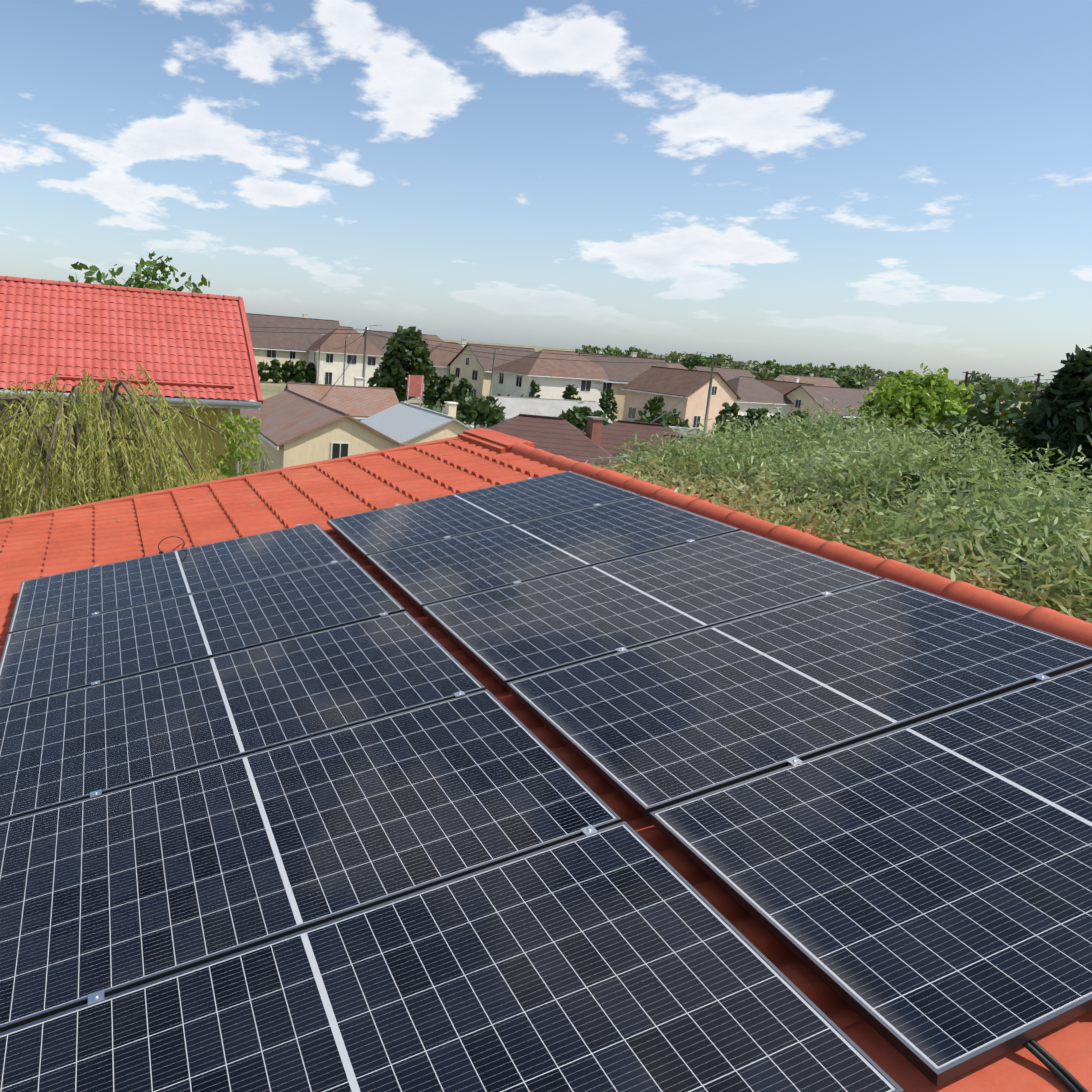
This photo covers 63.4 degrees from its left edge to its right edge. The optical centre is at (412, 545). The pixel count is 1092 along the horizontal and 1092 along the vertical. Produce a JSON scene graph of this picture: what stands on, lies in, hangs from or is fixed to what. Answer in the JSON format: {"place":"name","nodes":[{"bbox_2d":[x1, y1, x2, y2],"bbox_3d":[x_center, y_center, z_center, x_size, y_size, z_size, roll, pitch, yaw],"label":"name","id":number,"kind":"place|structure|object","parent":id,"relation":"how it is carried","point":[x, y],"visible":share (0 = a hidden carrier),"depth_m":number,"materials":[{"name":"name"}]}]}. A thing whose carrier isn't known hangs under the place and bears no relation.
{"place":"outdoors","nodes":[
{"label":"outdoors","id":0,"kind":"place"},
{"bbox_2d":[0,276,262,514],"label":"neighbour house","id":1,"kind":"structure","parent":0,"point":[199,346],"depth_m":21.70,"materials":[{"name":"red tile"}]},
{"bbox_2d":[363,330,429,378],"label":"house","id":2,"kind":"structure","parent":0,"point":[378,342],"depth_m":162.56,"materials":[{"name":"brown tile"}]},
{"bbox_2d":[425,334,443,348],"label":"house","id":3,"kind":"structure","parent":0,"point":[436,338],"depth_m":208.69,"materials":[{"name":"brown tile"}]},
{"bbox_2d":[447,343,535,400],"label":"house","id":4,"kind":"structure","parent":0,"point":[473,371],"depth_m":121.57,"materials":[{"name":"beige"}]},
{"bbox_2d":[0,428,1091,1091],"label":"roof","id":5,"kind":"structure","parent":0,"point":[72,538],"depth_m":7.38,"materials":[{"name":"orange tile"}]},
{"bbox_2d":[28,445,508,558],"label":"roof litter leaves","id":6,"kind":"object","parent":5,"relation":"on","point":[254,505],"visible":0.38,"depth_m":8.57,"materials":[{"name":"brown plant"}]},
{"bbox_2d":[0,0,1091,384],"label":"sky","id":7,"kind":"structure","parent":0,"point":[896,186],"materials":[{"name":"blue"}]},
{"bbox_2d":[577,350,602,354],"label":"house","id":8,"kind":"structure","parent":0,"point":[599,352],"depth_m":191.57,"materials":[{"name":"brown tile"}]},
{"bbox_2d":[253,332,1029,435],"bbox_3d":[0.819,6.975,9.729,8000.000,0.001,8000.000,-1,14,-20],"label":"ground","id":9,"kind":"structure","parent":0,"point":[270,389],"depth_m":137.26,"materials":[{"name":"green plant"}]},
{"bbox_2d":[0,362,273,518],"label":"willow tree","id":10,"kind":"object","parent":9,"relation":"on","point":[48,470],"visible":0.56,"depth_m":11.11,"materials":[{"name":"green plant"}]},
{"bbox_2d":[68,251,209,292],"bbox_3d":[-11.050,-6.234,35.727,6.103,11.571,6.255,6,14,5],"label":"tree","id":11,"kind":"object","parent":9,"relation":"on","point":[148,272],"visible":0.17,"depth_m":34.44,"materials":[{"name":"green plant"}]},
{"bbox_2d":[214,412,262,479],"bbox_3d":[-4.187,0.309,20.801,1.860,7.002,1.617,12,15,28],"label":"columnar shrub","id":12,"kind":"object","parent":9,"relation":"on","point":[232,451],"visible":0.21,"depth_m":19.96,"materials":[{"name":"green plant"}]},
{"bbox_2d":[246,313,339,382],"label":"house","id":13,"kind":"structure","parent":9,"relation":"on","point":[269,344],"depth_m":141.28,"materials":[{"name":"brown tile"}]},
{"bbox_2d":[239,389,404,475],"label":"house","id":14,"kind":"structure","parent":9,"relation":"on","point":[299,428],"depth_m":40.31,"materials":[{"name":"beige"}]},
{"bbox_2d":[283,377,398,420],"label":"house","id":15,"kind":"structure","parent":9,"relation":"on","point":[358,401],"depth_m":65.05,"materials":[{"name":"brown metal"}]},
{"bbox_2d":[307,326,383,386],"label":"house","id":16,"kind":"structure","parent":9,"relation":"on","point":[331,364],"depth_m":138.71,"materials":[{"name":"beige paint"}]},
{"bbox_2d":[406,375,423,405],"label":"billboard","id":17,"kind":"object","parent":9,"relation":"on","point":[415,383],"visible":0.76,"depth_m":98.42},
{"bbox_2d":[360,401,471,445],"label":"house","id":18,"kind":"structure","parent":9,"relation":"on","point":[404,423],"depth_m":51.78,"materials":[{"name":"grey metal"}]},
{"bbox_2d":[410,339,465,399],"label":"house","id":19,"kind":"structure","parent":9,"relation":"on","point":[441,359],"depth_m":127.76,"materials":[{"name":"brown tile"}]},
{"bbox_2d":[476,395,612,432],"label":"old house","id":20,"kind":"structure","parent":9,"relation":"on","point":[515,406],"depth_m":75.04,"materials":[{"name":"white"}]},
{"bbox_2d":[488,349,608,404],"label":"house","id":21,"kind":"structure","parent":9,"relation":"on","point":[553,376],"depth_m":112.07,"materials":[{"name":"beige paint"}]},
{"bbox_2d":[486,414,612,465],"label":"brown roof house","id":22,"kind":"structure","parent":9,"relation":"on","point":[561,436],"depth_m":36.27,"materials":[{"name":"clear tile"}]},
{"bbox_2d":[586,416,605,444],"bbox_3d":[7.533,-2.454,37.564,0.600,6.194,0.600,-1,14,-20],"label":"brick chimney","id":23,"kind":"object","parent":22,"relation":"on","point":[594,428],"visible":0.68,"depth_m":36.77,"materials":[{"name":"brick"}]},
{"bbox_2d":[257,325,903,447],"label":"trees","id":24,"kind":"object","parent":9,"relation":"on","point":[395,369],"visible":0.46,"depth_m":107.03,"materials":[{"name":"green plant"}]},
{"bbox_2d":[585,454,658,465],"bbox_3d":[7.892,0.018,29.273,2.500,6.649,4.066,-9,19,-44],"label":"sheet canopy","id":25,"kind":"object","parent":9,"relation":"on","point":[592,462],"visible":0.12,"depth_m":28.78,"materials":[{"name":"grey metal"}]},
{"bbox_2d":[579,352,668,420],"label":"house","id":26,"kind":"structure","parent":9,"relation":"on","point":[620,375],"depth_m":115.47,"materials":[{"name":"beige paint"}]},
{"bbox_2d":[600,420,681,454],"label":"brown roof house","id":27,"kind":"structure","parent":9,"relation":"on","point":[614,434],"depth_m":37.83,"materials":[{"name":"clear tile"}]},
{"bbox_2d":[249,325,1043,437],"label":"poles and wires","id":28,"kind":"object","parent":9,"relation":"on","point":[713,358],"visible":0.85,"depth_m":97.95,"materials":[{"name":"metal"}]},
{"bbox_2d":[598,434,708,472],"bbox_3d":[10.711,-1.395,34.777,7.422,5.938,5.400,9,14,17],"label":"bush","id":29,"kind":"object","parent":9,"relation":"on","point":[636,447],"depth_m":33.99,"materials":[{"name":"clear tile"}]},
{"bbox_2d":[666,362,687,368],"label":"house","id":30,"kind":"structure","parent":9,"relation":"on","point":[674,365],"depth_m":188.33,"materials":[{"name":"brown tile"}]},
{"bbox_2d":[622,366,741,434],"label":"house","id":31,"kind":"structure","parent":9,"relation":"on","point":[673,386],"depth_m":104.08,"materials":[{"name":"beige paint"}]},
{"bbox_2d":[689,366,754,380],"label":"house","id":32,"kind":"structure","parent":9,"relation":"on","point":[726,374],"depth_m":188.90,"materials":[{"name":"brown tile"}]},
{"bbox_2d":[726,376,794,421],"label":"house","id":33,"kind":"structure","parent":9,"relation":"on","point":[752,393],"depth_m":111.61,"materials":[{"name":"brown tile"}]},
{"bbox_2d":[559,345,1051,405],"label":"trees","id":34,"kind":"object","parent":9,"relation":"on","point":[1027,385],"visible":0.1,"depth_m":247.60,"materials":[{"name":"green plant"}]},
{"bbox_2d":[576,345,1049,388],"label":"trees","id":35,"kind":"object","parent":9,"relation":"on","point":[866,371],"visible":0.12,"depth_m":244.37,"materials":[{"name":"green plant"}]},
{"bbox_2d":[784,385,873,422],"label":"house","id":36,"kind":"structure","parent":9,"relation":"on","point":[809,396],"depth_m":111.60,"materials":[{"name":"brown tile"}]},
{"bbox_2d":[585,397,1091,622],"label":"silver olive trees","id":37,"kind":"object","parent":9,"relation":"on","point":[919,532],"visible":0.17,"depth_m":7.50,"materials":[{"name":"green plant"}]},
{"bbox_2d":[848,363,974,436],"bbox_3d":[22.568,-3.553,39.942,5.198,9.521,4.796,-1,14,-20],"label":"yellow green tree","id":38,"kind":"object","parent":9,"relation":"on","point":[911,397],"visible":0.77,"depth_m":38.26,"materials":[{"name":"green plant"}]},
{"bbox_2d":[916,403,1014,429],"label":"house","id":39,"kind":"structure","parent":9,"relation":"on","point":[993,423],"depth_m":122.67,"materials":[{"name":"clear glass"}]},
{"bbox_2d":[897,381,1087,498],"bbox_3d":[16.505,-0.230,25.428,5.969,9.011,6.102,-1,14,-20],"label":"bush","id":40,"kind":"object","parent":9,"relation":"on","point":[990,416],"visible":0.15,"depth_m":24.06,"materials":[{"name":"green plant"}]},
{"bbox_2d":[999,344,1091,512],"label":"conifer tree","id":41,"kind":"object","parent":9,"relation":"on","point":[1060,415],"visible":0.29,"depth_m":15.44,"materials":[{"name":"green plant"}]},
{"bbox_2d":[463,421,885,444],"bbox_3d":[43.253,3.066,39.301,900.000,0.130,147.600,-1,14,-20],"label":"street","id":42,"kind":"structure","parent":0,"point":[472,425],"depth_m":94.35,"materials":[{"name":"grey asphalt"}]},
{"bbox_2d":[669,426,702,435],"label":"ground","id":43,"kind":"structure","parent":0,"point":[681,430],"depth_m":56.88,"materials":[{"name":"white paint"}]},
{"bbox_2d":[754,377,813,393],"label":"house","id":44,"kind":"structure","parent":0,"point":[783,387],"depth_m":121.90,"materials":[{"name":"brown tile"}]},
{"bbox_2d":[771,373,839,386],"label":"house","id":45,"kind":"structure","parent":0,"point":[820,381],"depth_m":187.53,"materials":[{"name":"brown tile"}]},
{"bbox_2d":[860,386,885,396],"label":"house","id":46,"kind":"structure","parent":0,"point":[869,387],"depth_m":163.86,"materials":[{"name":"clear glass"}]},
{"bbox_2d":[919,485,1056,545],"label":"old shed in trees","id":47,"kind":"structure","parent":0,"point":[1007,517],"depth_m":8.90,"materials":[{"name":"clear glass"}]},
{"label":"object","id":48,"kind":"object","parent":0,"visible":0},
{"bbox_2d":[8,523,351,633],"bbox_3d":[-1.678,0.194,6.353,2.278,0.035,1.134,-12,18,-17],"label":"solar panel","id":49,"kind":"object","parent":48,"relation":"on","point":[57,598],"visible":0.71,"depth_m":6.28,"materials":[{"name":"black"}]},
{"bbox_2d":[0,559,404,706],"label":"solar panel","id":50,"kind":"object","parent":48,"relation":"on","point":[55,658],"visible":0.81,"depth_m":5.21,"materials":[{"name":"black"}]},
{"bbox_2d":[0,611,485,821],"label":"solar panel","id":51,"kind":"object","parent":48,"relation":"on","point":[63,748],"visible":0.81,"depth_m":4.16,"materials":[{"name":"black"}]},
{"bbox_2d":[0,689,621,1032],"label":"solar panel","id":52,"kind":"object","parent":48,"relation":"on","point":[117,891],"visible":0.85,"depth_m":3.09,"materials":[{"name":"blue"}]},
{"bbox_2d":[0,821,904,1091],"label":"solar panel","id":53,"kind":"object","parent":48,"relation":"on","point":[624,956],"visible":1,"depth_m":2.33,"materials":[{"name":"blue"}]},
{"bbox_2d":[327,471,640,558],"bbox_3d":[0.546,-0.292,7.032,2.278,0.035,1.134,-12,18,-17],"label":"solar panel","id":54,"kind":"object","parent":48,"relation":"on","point":[364,534],"visible":0.81,"depth_m":6.95,"materials":[{"name":"black"}]},
{"bbox_2d":[366,496,739,610],"bbox_3d":[0.929,-0.006,5.982,2.278,0.035,1.134,-12,18,-17],"label":"solar panel","id":55,"kind":"object","parent":48,"relation":"on","point":[419,576],"visible":0.9,"depth_m":5.89,"materials":[{"name":"black"}]},
{"bbox_2d":[88,477,1049,1004],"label":"panel clamps","id":56,"kind":"object","parent":48,"relation":"on","point":[98,995],"visible":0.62,"depth_m":3.54,"materials":[{"name":"silver metal"}]},
{"bbox_2d":[158,536,1087,1091],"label":"cables","id":57,"kind":"object","parent":48,"relation":"on","point":[1060,1072],"visible":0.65,"depth_m":2.06,"materials":[{"name":"black rubber"}]},
{"bbox_2d":[422,530,882,687],"bbox_3d":[1.312,0.280,4.932,2.278,0.037,1.134,-12,18,-17],"label":"solar panel","id":58,"kind":"object","parent":48,"relation":"on","point":[502,636],"visible":0.88,"depth_m":4.83,"materials":[{"name":"black"}]},
{"bbox_2d":[506,578,1091,817],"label":"solar panel","id":59,"kind":"object","parent":48,"relation":"on","point":[645,730],"visible":1,"depth_m":3.74,"materials":[{"name":"black"}]},
{"bbox_2d":[649,663,1091,1085],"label":"solar panel","id":60,"kind":"object","parent":48,"relation":"on","point":[918,895],"visible":0.98,"depth_m":2.64,"materials":[{"name":"blue"}]}
]}

